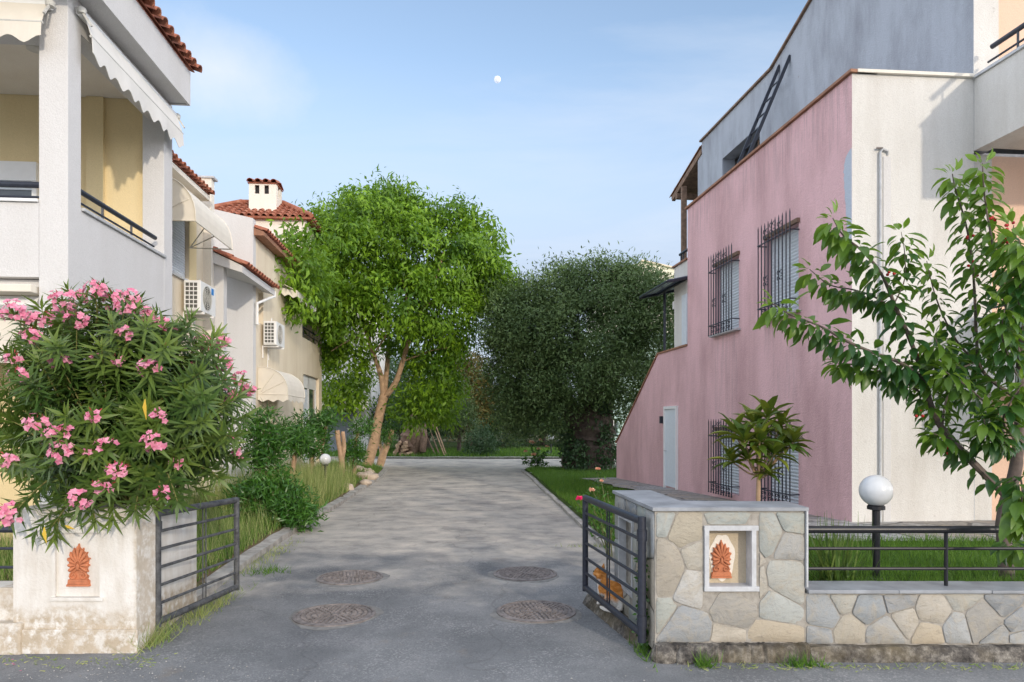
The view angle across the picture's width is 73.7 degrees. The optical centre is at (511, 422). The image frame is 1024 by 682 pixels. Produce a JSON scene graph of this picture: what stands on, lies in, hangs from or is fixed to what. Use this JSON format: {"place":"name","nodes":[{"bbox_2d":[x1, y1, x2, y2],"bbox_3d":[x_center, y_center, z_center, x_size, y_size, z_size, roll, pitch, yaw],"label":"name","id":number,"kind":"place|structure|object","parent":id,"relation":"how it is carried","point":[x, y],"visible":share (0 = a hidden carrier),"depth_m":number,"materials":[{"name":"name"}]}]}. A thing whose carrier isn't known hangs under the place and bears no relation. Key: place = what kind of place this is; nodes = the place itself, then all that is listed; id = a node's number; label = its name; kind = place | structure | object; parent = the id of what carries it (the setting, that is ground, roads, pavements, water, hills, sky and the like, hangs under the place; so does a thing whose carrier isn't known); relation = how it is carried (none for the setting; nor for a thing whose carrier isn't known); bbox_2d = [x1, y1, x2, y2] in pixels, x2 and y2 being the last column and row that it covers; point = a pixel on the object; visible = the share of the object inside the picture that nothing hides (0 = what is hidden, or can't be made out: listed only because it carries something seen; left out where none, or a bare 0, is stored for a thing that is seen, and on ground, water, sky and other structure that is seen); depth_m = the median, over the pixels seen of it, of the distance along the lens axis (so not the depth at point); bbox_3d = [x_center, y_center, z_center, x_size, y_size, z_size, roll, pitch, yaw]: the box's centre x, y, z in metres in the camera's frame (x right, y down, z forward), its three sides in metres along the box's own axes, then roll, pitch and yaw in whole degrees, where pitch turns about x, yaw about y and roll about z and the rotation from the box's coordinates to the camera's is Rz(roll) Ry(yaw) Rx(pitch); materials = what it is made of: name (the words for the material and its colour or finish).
{"place":"outdoors","nodes":[
{"label":"outdoors","id":0,"kind":"place"},
{"bbox_2d":[0,463,381,586],"bbox_3d":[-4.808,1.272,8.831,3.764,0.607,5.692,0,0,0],"label":"tall grass","id":1,"kind":"structure","parent":0,"point":[216,512],"depth_m":8.80,"materials":[{"name":"green plant"}]},
{"bbox_2d":[0,0,201,546],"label":"white house","id":2,"kind":"structure","parent":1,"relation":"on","point":[92,92],"depth_m":8.09,"materials":[{"name":"paint"}]},
{"bbox_2d":[0,161,38,199],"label":"window","id":3,"kind":"structure","parent":2,"relation":"in","point":[9,170],"depth_m":9.18,"materials":[{"name":"white paint"}]},
{"bbox_2d":[0,277,260,552],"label":"oleander bush","id":4,"kind":"object","parent":1,"relation":"on","point":[112,419],"visible":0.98,"depth_m":4.93,"materials":[{"name":"green plant"}]},
{"bbox_2d":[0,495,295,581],"bbox_3d":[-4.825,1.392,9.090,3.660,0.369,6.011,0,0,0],"label":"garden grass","id":5,"kind":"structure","parent":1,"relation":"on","point":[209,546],"depth_m":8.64,"materials":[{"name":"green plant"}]},
{"bbox_2d":[172,150,232,498],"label":"cream house","id":6,"kind":"structure","parent":1,"relation":"on","point":[198,224],"depth_m":12.68,"materials":[{"name":"paint"}]},
{"bbox_2d":[172,221,187,280],"bbox_3d":[-6.083,-3.272,12.089,0.150,1.253,1.800,0,0,-5],"label":"window","id":7,"kind":"structure","parent":6,"relation":"in","point":[178,230],"depth_m":12.62,"materials":[{"name":"white paint"}]},
{"bbox_2d":[183,279,215,330],"bbox_3d":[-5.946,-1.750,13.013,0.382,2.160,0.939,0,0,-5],"label":"air conditioner","id":8,"kind":"object","parent":6,"relation":"attached to","point":[198,293],"visible":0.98,"depth_m":12.62,"materials":[{"name":"white paint"}]},
{"bbox_2d":[229,397,297,482],"bbox_3d":[-4.267,0.574,11.601,1.273,2.055,1.335,0,0,0],"label":"glossy shrub","id":9,"kind":"object","parent":1,"relation":"on","point":[264,434],"visible":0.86,"depth_m":11.44,"materials":[{"name":"green plant"}]},
{"bbox_2d":[212,178,323,490],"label":"tiled house","id":10,"kind":"structure","parent":1,"relation":"on","point":[249,300],"depth_m":16.28,"materials":[{"name":"white paint"}]},
{"bbox_2d":[262,318,284,402],"bbox_3d":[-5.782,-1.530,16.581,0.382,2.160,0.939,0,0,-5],"label":"air conditioner","id":11,"kind":"object","parent":10,"relation":"attached to","point":[274,335],"visible":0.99,"depth_m":16.16,"materials":[{"name":"white paint"}]},
{"bbox_2d":[303,375,315,464],"bbox_3d":[-6.588,-0.090,21.943,0.120,2.780,2.360,0,0,-5],"label":"glass door","id":12,"kind":"structure","parent":10,"relation":"in","point":[309,384],"depth_m":22.13,"materials":[{"name":"white paint"}]},
{"bbox_2d":[179,453,357,510],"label":"tall grass","id":13,"kind":"structure","parent":1,"relation":"on","point":[322,484],"depth_m":13.54,"materials":[{"name":"green plant"}]},
{"bbox_2d":[218,464,332,534],"bbox_3d":[-3.758,1.222,10.598,2.028,1.154,1.384,0,0,35],"label":"shrub","id":14,"kind":"object","parent":1,"relation":"on","point":[277,495],"visible":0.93,"depth_m":10.41,"materials":[{"name":"green plant"}]},
{"bbox_2d":[186,458,382,506],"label":"garden grass","id":15,"kind":"structure","parent":1,"relation":"on","point":[372,467],"depth_m":21.46,"materials":[{"name":"green plant"}]},
{"bbox_2d":[273,415,325,473],"bbox_3d":[-4.292,0.705,13.438,1.265,1.850,1.044,0,0,0],"label":"pollarded shrub","id":16,"kind":"object","parent":1,"relation":"on","point":[300,442],"visible":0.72,"depth_m":13.37,"materials":[{"name":"green plant"}]},
{"bbox_2d":[286,405,349,472],"bbox_3d":[-4.651,0.555,16.012,1.525,2.094,1.194,0,0,-39],"label":"garden shrub","id":17,"kind":"object","parent":1,"relation":"on","point":[322,420],"visible":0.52,"depth_m":15.92,"materials":[{"name":"green plant"}]},
{"bbox_2d":[319,454,330,477],"bbox_3d":[-4.130,1.115,15.100,0.248,0.870,0.248,0,0,0],"label":"globe lamp","id":18,"kind":"object","parent":1,"relation":"on","point":[326,460],"visible":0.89,"depth_m":15.02,"materials":[{"name":"white glass"}]},
{"bbox_2d":[335,430,345,475],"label":"forked stem","id":19,"kind":"object","parent":1,"relation":"on","point":[341,447],"visible":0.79,"depth_m":18.25,"materials":[{"name":"brown plant"}]},
{"bbox_2d":[345,484,353,489],"bbox_3d":[-3.884,1.534,15.988,0.328,0.240,0.325,0,0,44],"label":"rock","id":20,"kind":"object","parent":1,"relation":"on","point":[351,486],"visible":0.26,"depth_m":15.94,"materials":[{"name":"stone"}]},
{"bbox_2d":[336,414,383,473],"bbox_3d":[-4.449,0.687,19.847,1.276,1.927,1.396,0,0,0],"label":"tufted tree","id":21,"kind":"object","parent":1,"relation":"on","point":[355,452],"visible":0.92,"depth_m":19.80,"materials":[{"name":"green plant"}]},
{"bbox_2d":[356,471,378,479],"bbox_3d":[-4.024,1.526,19.030,0.636,0.382,0.486,0,0,0],"label":"rock","id":22,"kind":"object","parent":1,"relation":"on","point":[371,475],"visible":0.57,"depth_m":18.86,"materials":[{"name":"stone"}]},
{"bbox_2d":[377,418,403,465],"bbox_3d":[-4.637,0.755,25.680,1.153,2.076,1.249,0,0,34],"label":"slanting tree","id":23,"kind":"object","parent":1,"relation":"on","point":[387,441],"visible":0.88,"depth_m":25.66,"materials":[{"name":"green plant"}]},
{"bbox_2d":[266,164,530,465],"bbox_3d":[-4.994,-3.610,23.344,8.059,10.883,11.333,0,0,43],"label":"leafy tree","id":24,"kind":"object","parent":1,"relation":"on","point":[336,288],"visible":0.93,"depth_m":23.25,"materials":[{"name":"green plant"}]},
{"bbox_2d":[60,469,741,667],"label":"driveway","id":25,"kind":"structure","parent":0,"point":[426,540],"depth_m":6.67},
{"bbox_2d":[108,584,256,666],"bbox_3d":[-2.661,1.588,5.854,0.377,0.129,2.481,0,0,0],"label":"dry weeds","id":26,"kind":"object","parent":25,"relation":"on","point":[202,612],"visible":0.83,"depth_m":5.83,"materials":[{"name":"green plant"}]},
{"bbox_2d":[242,561,291,575],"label":"weed tuft","id":27,"kind":"object","parent":25,"relation":"on","point":[276,568],"visible":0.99,"depth_m":7.52,"materials":[{"name":"green plant"}]},
{"bbox_2d":[225,532,309,584],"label":"dry weeds","id":28,"kind":"object","parent":25,"relation":"on","point":[274,548],"visible":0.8,"depth_m":8.35,"materials":[{"name":"green plant"}]},
{"bbox_2d":[289,603,383,630],"bbox_3d":[-1.491,1.642,5.829,0.794,0.028,0.789,0,0,-17],"label":"manhole cover","id":29,"kind":"object","parent":25,"relation":"on","point":[330,616],"visible":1,"depth_m":5.77,"materials":[{"name":"metal"}]},
{"bbox_2d":[315,570,389,586],"bbox_3d":[-1.724,1.642,7.264,0.789,0.028,0.794,0,0,-36],"label":"manhole cover","id":30,"kind":"object","parent":25,"relation":"on","point":[344,578],"visible":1,"depth_m":7.19,"materials":[{"name":"metal"}]},
{"bbox_2d":[8,552,697,681],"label":"grit","id":31,"kind":"object","parent":25,"relation":"on","point":[215,660],"visible":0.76,"depth_m":4.52,"materials":[{"name":"grey gravel"}]},
{"bbox_2d":[488,566,558,582],"bbox_3d":[0.162,1.642,7.433,0.789,0.028,0.794,0,0,38],"label":"manhole cover","id":32,"kind":"object","parent":25,"relation":"on","point":[530,574],"visible":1,"depth_m":7.35,"materials":[{"name":"metal"}]},
{"bbox_2d":[490,600,581,623],"bbox_3d":[0.222,1.642,5.962,0.789,0.028,0.794,0,0,10],"label":"manhole cover","id":33,"kind":"object","parent":25,"relation":"on","point":[535,612],"visible":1,"depth_m":5.86,"materials":[{"name":"metal"}]},
{"bbox_2d":[583,594,650,649],"bbox_3d":[0.899,1.607,5.644,0.262,0.109,1.400,0,0,-12],"label":"soil strip","id":34,"kind":"object","parent":25,"relation":"on","point":[615,623],"visible":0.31,"depth_m":5.54,"materials":[{"name":"concrete"}]},
{"bbox_2d":[593,564,623,612],"bbox_3d":[0.816,1.388,5.782,0.213,0.352,0.408,0,0,-30],"label":"cat","id":35,"kind":"object","parent":34,"relation":"on","point":[615,586],"visible":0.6,"depth_m":5.71},
{"bbox_2d":[631,550,649,649],"bbox_3d":[0.949,1.287,4.956,0.147,0.727,0.188,0,0,0],"label":"creeper","id":36,"kind":"object","parent":25,"relation":"on","point":[636,605],"visible":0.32,"depth_m":4.94,"materials":[{"name":"green plant"}]},
{"bbox_2d":[627,632,657,671],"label":"weed tuft","id":37,"kind":"object","parent":25,"relation":"on","point":[642,652],"visible":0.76,"depth_m":4.86,"materials":[{"name":"green plant"}]},
{"bbox_2d":[687,650,722,669],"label":"weed tuft","id":38,"kind":"object","parent":25,"relation":"on","point":[701,663],"visible":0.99,"depth_m":4.61,"materials":[{"name":"green plant"}]},
{"bbox_2d":[325,442,616,457],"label":"lawn","id":39,"kind":"structure","parent":0,"point":[451,444],"depth_m":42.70,"materials":[{"name":"green plant"}]},
{"bbox_2d":[322,313,384,451],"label":"white house","id":40,"kind":"structure","parent":39,"relation":"on","point":[372,394],"depth_m":36.50,"materials":[{"name":"beige paint"}]},
{"bbox_2d":[368,387,440,447],"bbox_3d":[-6.133,-0.186,37.078,4.724,3.683,4.207,0,0,27],"label":"dark tree","id":41,"kind":"object","parent":39,"relation":"on","point":[400,424],"visible":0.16,"depth_m":36.62,"materials":[{"name":"green plant"}]},
{"bbox_2d":[388,344,425,404],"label":"tall dark tree","id":42,"kind":"object","parent":39,"relation":"on","point":[393,366],"visible":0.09,"depth_m":48.71,"materials":[{"name":"green plant"}]},
{"bbox_2d":[393,424,427,455],"bbox_3d":[-4.947,0.812,33.243,1.710,1.563,1.067,0,0,-13],"label":"log pile","id":43,"kind":"object","parent":39,"relation":"on","point":[404,446],"visible":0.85,"depth_m":33.33,"materials":[{"name":"brown wood"}]},
{"bbox_2d":[398,413,423,454],"bbox_3d":[-4.956,0.605,33.706,1.418,2.200,0.962,0,0,0],"label":"old stump","id":44,"kind":"object","parent":39,"relation":"on","point":[413,444],"visible":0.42,"depth_m":33.39,"materials":[{"name":"brown wood"}]},
{"bbox_2d":[390,355,462,448],"bbox_3d":[-4.982,-1.205,39.918,5.102,5.717,4.799,0,0,0],"label":"green tree","id":45,"kind":"object","parent":39,"relation":"on","point":[434,434],"visible":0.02,"depth_m":39.87,"materials":[{"name":"green plant"}]},
{"bbox_2d":[429,427,438,452],"bbox_3d":[-3.824,0.872,33.548,0.066,1.433,0.982,0,0,-41],"label":"leaning pole","id":46,"kind":"object","parent":39,"relation":"on","point":[434,440],"visible":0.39,"depth_m":33.54,"materials":[{"name":"brown wood"}]},
{"bbox_2d":[433,427,444,454],"bbox_3d":[-3.656,0.686,33.548,1.075,1.803,0.066,0,0,43],"label":"leaning pole","id":47,"kind":"object","parent":39,"relation":"on","point":[439,443],"visible":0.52,"depth_m":33.40,"materials":[{"name":"brown wood"}]},
{"bbox_2d":[436,427,446,453],"bbox_3d":[-3.555,0.635,33.548,1.074,1.903,0.066,0,0,43],"label":"leaning pole","id":48,"kind":"object","parent":39,"relation":"on","point":[441,441],"visible":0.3,"depth_m":33.41,"materials":[{"name":"brown wood"}]},
{"bbox_2d":[432,372,485,451],"bbox_3d":[-2.842,-0.572,37.010,3.332,4.451,3.347,0,0,-38],"label":"grey olive tree","id":49,"kind":"object","parent":39,"relation":"on","point":[468,409],"visible":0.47,"depth_m":36.82,"materials":[{"name":"green plant"}]},
{"bbox_2d":[440,348,496,444],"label":"yellowing tree","id":50,"kind":"object","parent":39,"relation":"on","point":[470,373],"visible":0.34,"depth_m":43.25,"materials":[{"name":"green plant"}]},
{"bbox_2d":[460,418,502,455],"bbox_3d":[-1.570,0.879,33.448,2.166,2.345,2.261,0,0,-25],"label":"dark bush","id":51,"kind":"object","parent":39,"relation":"on","point":[481,444],"visible":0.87,"depth_m":33.19,"materials":[{"name":"green plant"}]},
{"bbox_2d":[486,432,526,448],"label":"flowering bush","id":52,"kind":"object","parent":39,"relation":"on","point":[501,444],"visible":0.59,"depth_m":40.77,"materials":[{"name":"green plant"}]},
{"bbox_2d":[472,374,544,445],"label":"hedge tree","id":53,"kind":"object","parent":39,"relation":"on","point":[494,424],"visible":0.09,"depth_m":45.15,"materials":[{"name":"green plant"}]},
{"bbox_2d":[515,390,577,444],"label":"shade tree","id":54,"kind":"object","parent":39,"relation":"on","point":[544,439],"visible":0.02,"depth_m":46.70,"materials":[{"name":"green plant"}]},
{"bbox_2d":[548,436,553,455],"bbox_3d":[1.900,1.065,33.200,0.300,1.070,0.300,0,0,0],"label":"globe lamp","id":55,"kind":"object","parent":39,"relation":"on","point":[551,438],"visible":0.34,"depth_m":33.18,"materials":[{"name":"black paint"}]},
{"bbox_2d":[584,334,666,448],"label":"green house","id":56,"kind":"structure","parent":39,"relation":"on","point":[615,417],"depth_m":38.00,"materials":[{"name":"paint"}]},
{"bbox_2d":[613,418,617,435],"bbox_3d":[5.675,0.275,38.175,0.450,1.050,0.050,0,0,0],"label":"window","id":57,"kind":"structure","parent":56,"relation":"in","point":[614,418],"depth_m":38.15,"materials":[{"name":"white paint"}]},
{"bbox_2d":[586,259,673,331],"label":"cream apartment block","id":58,"kind":"structure","parent":39,"relation":"on","point":[670,270],"depth_m":47.00,"materials":[{"name":"paint"}]},
{"bbox_2d":[331,458,616,468],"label":"lane","id":59,"kind":"structure","parent":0,"point":[397,463],"depth_m":27.62,"materials":[{"name":"grey concrete"}]},
{"bbox_2d":[393,429,565,441],"bbox_3d":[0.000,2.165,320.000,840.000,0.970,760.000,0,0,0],"label":"ground","id":60,"kind":"structure","parent":0,"point":[443,440],"depth_m":69.17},
{"bbox_2d":[0,526,23,654],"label":"garden wall","id":61,"kind":"structure","parent":60,"relation":"on","point":[10,636],"depth_m":4.89,"materials":[{"name":"white paint"}]},
{"bbox_2d":[13,504,196,653],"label":"gate pillar","id":62,"kind":"structure","parent":60,"relation":"on","point":[92,591],"depth_m":4.90,"materials":[{"name":"paint"}]},
{"bbox_2d":[155,497,239,630],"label":"metal gate","id":63,"kind":"structure","parent":62,"relation":"attached to","point":[203,600],"depth_m":5.83,"materials":[{"name":"black metal"}]},
{"bbox_2d":[197,466,387,600],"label":"kerb","id":64,"kind":"structure","parent":60,"relation":"on","point":[264,546],"depth_m":8.78,"materials":[{"name":"concrete"}]},
{"bbox_2d":[359,479,371,485],"bbox_3d":[-3.751,1.537,17.442,0.320,0.215,0.263,0,0,0],"label":"rock","id":65,"kind":"object","parent":64,"relation":"on","point":[367,482],"visible":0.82,"depth_m":17.35,"materials":[{"name":"stone"}]},
{"bbox_2d":[331,456,560,458],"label":"kerb","id":66,"kind":"structure","parent":60,"relation":"on","point":[459,458],"depth_m":31.55,"materials":[{"name":"concrete"}]},
{"bbox_2d":[385,407,566,441],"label":"wood","id":67,"kind":"object","parent":60,"relation":"on","point":[477,434],"depth_m":59.42,"materials":[{"name":"green plant"}]},
{"bbox_2d":[521,469,613,556],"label":"kerb","id":68,"kind":"structure","parent":60,"relation":"on","point":[570,513],"depth_m":12.69,"materials":[{"name":"concrete"}]},
{"bbox_2d":[155,0,807,387],"label":"sky","id":69,"kind":"structure","parent":0,"point":[598,110],"materials":[{"name":"blue"}]},
{"bbox_2d":[494,76,500,82],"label":"moon","id":70,"kind":"object","parent":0,"point":[497,79],"visible":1,"depth_m":3388.45,"materials":[{"name":"white"}]},
{"bbox_2d":[0,654,1023,681],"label":"road","id":71,"kind":"structure","parent":0,"point":[911,672],"depth_m":4.48,"materials":[{"name":"grey asphalt"}]},
{"bbox_2d":[0,653,176,671],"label":"dry litter","id":72,"kind":"object","parent":71,"relation":"on","point":[84,661],"visible":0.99,"depth_m":4.72,"materials":[{"name":"beige plant"}]},
{"bbox_2d":[612,490,810,664],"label":"gate pillar","id":73,"kind":"structure","parent":71,"relation":"on","point":[728,580],"depth_m":4.77,"materials":[{"name":"stone"}]},
{"bbox_2d":[582,495,646,642],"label":"metal gate","id":74,"kind":"structure","parent":73,"relation":"attached to","point":[639,629],"depth_m":5.28,"materials":[{"name":"black metal"}]},
{"bbox_2d":[777,650,830,668],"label":"weed tuft","id":75,"kind":"object","parent":71,"relation":"on","point":[795,663],"visible":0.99,"depth_m":4.62,"materials":[{"name":"green plant"}]},
{"bbox_2d":[677,660,1022,671],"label":"dry litter","id":76,"kind":"object","parent":71,"relation":"on","point":[997,667],"visible":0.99,"depth_m":4.58,"materials":[{"name":"brown plant"}]},
{"bbox_2d":[805,526,1023,662],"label":"stone wall","id":77,"kind":"structure","parent":71,"relation":"on","point":[946,621],"depth_m":4.78,"materials":[{"name":"stone"}]},
{"bbox_2d":[582,477,871,523],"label":"path","id":78,"kind":"structure","parent":0,"point":[681,495],"depth_m":13.58,"materials":[{"name":"grey concrete"}]},
{"bbox_2d":[524,469,1023,580],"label":"lawn","id":79,"kind":"structure","parent":0,"point":[566,503],"depth_m":6.34,"materials":[{"name":"plant"}]},
{"bbox_2d":[521,439,550,466],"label":"rose bush","id":80,"kind":"object","parent":79,"relation":"on","point":[540,461],"visible":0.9,"depth_m":24.27,"materials":[{"name":"green plant"}]},
{"bbox_2d":[459,240,673,470],"bbox_3d":[2.523,-2.197,23.471,8.608,8.202,7.112,0,0,0],"label":"olive tree","id":81,"kind":"object","parent":79,"relation":"on","point":[535,331],"visible":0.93,"depth_m":22.27,"materials":[{"name":"green plant"}]},
{"bbox_2d":[570,476,614,559],"bbox_3d":[0.982,1.107,7.868,0.512,0.952,0.509,0,0,-27],"label":"rose bush","id":82,"kind":"object","parent":79,"relation":"on","point":[603,529],"visible":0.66,"depth_m":7.87,"materials":[{"name":"green plant"}]},
{"bbox_2d":[592,467,608,499],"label":"rose bush","id":83,"kind":"object","parent":79,"relation":"on","point":[597,469],"visible":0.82,"depth_m":13.47,"materials":[{"name":"green plant"}]},
{"bbox_2d":[707,394,814,500],"bbox_3d":[2.405,0.524,6.477,1.027,1.607,0.752,0,0,-19],"label":"loquat tree","id":84,"kind":"object","parent":79,"relation":"on","point":[789,436],"visible":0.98,"depth_m":6.40,"materials":[{"name":"green plant"}]},
{"bbox_2d":[526,464,995,543],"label":"lawn grass","id":85,"kind":"structure","parent":79,"relation":"on","point":[560,479],"depth_m":15.91,"materials":[{"name":"green plant"}]},
{"bbox_2d":[615,0,1023,521],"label":"pink house","id":86,"kind":"structure","parent":79,"relation":"on","point":[880,111],"depth_m":9.28,"materials":[{"name":"paint"}]},
{"bbox_2d":[663,406,677,489],"bbox_3d":[3.399,0.545,14.628,0.121,1.810,0.785,0,0,-7],"label":"side door","id":87,"kind":"structure","parent":86,"relation":"in","point":[670,413],"depth_m":14.62,"materials":[{"name":"white paint"}]},
{"bbox_2d":[709,251,740,337],"bbox_3d":[3.790,-2.217,11.934,0.280,1.325,1.070,0,0,-7],"label":"window","id":88,"kind":"structure","parent":86,"relation":"in","point":[735,264],"depth_m":11.91,"materials":[{"name":"white paint"}]},
{"bbox_2d":[714,427,738,494],"bbox_3d":[3.820,0.650,11.922,0.225,1.160,1.000,0,0,-7],"label":"window","id":89,"kind":"structure","parent":86,"relation":"in","point":[735,470],"depth_m":11.99,"materials":[{"name":"white paint"}]},
{"bbox_2d":[735,140,759,164],"bbox_3d":[5.338,-4.825,14.975,0.130,2.550,1.760,0,0,-7],"label":"terrace door","id":90,"kind":"structure","parent":86,"relation":"in","point":[757,143],"depth_m":15.20,"materials":[{"name":"grey wood"}]},
{"bbox_2d":[737,55,790,162],"bbox_3d":[4.503,-5.223,13.055,1.531,3.449,0.435,0,0,0],"label":"ladder","id":91,"kind":"object","parent":86,"relation":"attached to","point":[765,113],"visible":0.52,"depth_m":13.00,"materials":[{"name":"black metal"}]},
{"bbox_2d":[765,217,800,319],"bbox_3d":[4.017,-2.217,10.082,0.280,1.325,1.060,0,0,-7],"label":"window","id":92,"kind":"structure","parent":86,"relation":"in","point":[794,233],"depth_m":10.07,"materials":[{"name":"white paint"}]},
{"bbox_2d":[772,428,798,503],"bbox_3d":[4.046,0.624,10.071,0.225,1.108,0.990,0,0,-7],"label":"window","id":93,"kind":"structure","parent":86,"relation":"in","point":[794,466],"depth_m":9.98,"materials":[{"name":"white paint"}]},
{"bbox_2d":[808,512,884,580],"bbox_3d":[2.479,0.986,5.285,0.789,0.613,0.362,0,0,0],"label":"sword leaf plant","id":94,"kind":"object","parent":79,"relation":"on","point":[831,575],"visible":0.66,"depth_m":5.29,"materials":[{"name":"green plant"}]},
{"bbox_2d":[859,475,893,580],"bbox_3d":[2.880,0.831,5.400,0.248,0.839,0.248,0,0,0],"label":"globe lamp","id":95,"kind":"object","parent":79,"relation":"on","point":[876,493],"visible":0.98,"depth_m":5.35,"materials":[{"name":"white glass"}]},
{"bbox_2d":[753,147,1023,579],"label":"cherry tree","id":96,"kind":"object","parent":79,"relation":"on","point":[952,377],"visible":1,"depth_m":5.18,"materials":[{"name":"green plant"}]},
{"bbox_2d":[808,534,1023,580],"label":"lawn grass","id":97,"kind":"structure","parent":0,"point":[964,558],"depth_m":5.96,"materials":[{"name":"green plant"}]},
{"bbox_2d":[808,520,1023,540],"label":"terrace","id":98,"kind":"structure","parent":0,"point":[932,523],"depth_m":8.12,"materials":[{"name":"stone"}]}
]}

